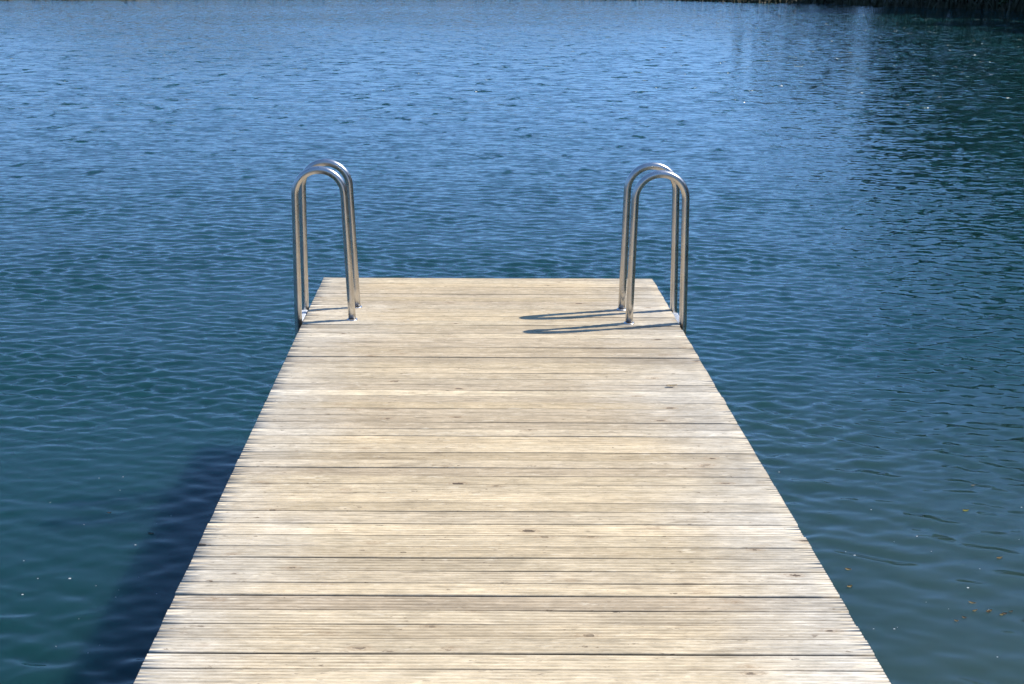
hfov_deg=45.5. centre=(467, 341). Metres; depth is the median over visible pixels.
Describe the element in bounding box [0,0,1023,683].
lake water
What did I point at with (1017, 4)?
reeds
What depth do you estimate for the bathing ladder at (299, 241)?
6.13 m
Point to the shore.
(1011, 1)
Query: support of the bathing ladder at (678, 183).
attached to the pier
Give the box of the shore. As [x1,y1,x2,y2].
[3,0,1023,11]
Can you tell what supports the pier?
on the lake water
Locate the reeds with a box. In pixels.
[4,0,1023,11]
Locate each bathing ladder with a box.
[291,159,361,337]
[617,162,689,334]
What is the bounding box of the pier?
[133,278,890,683]

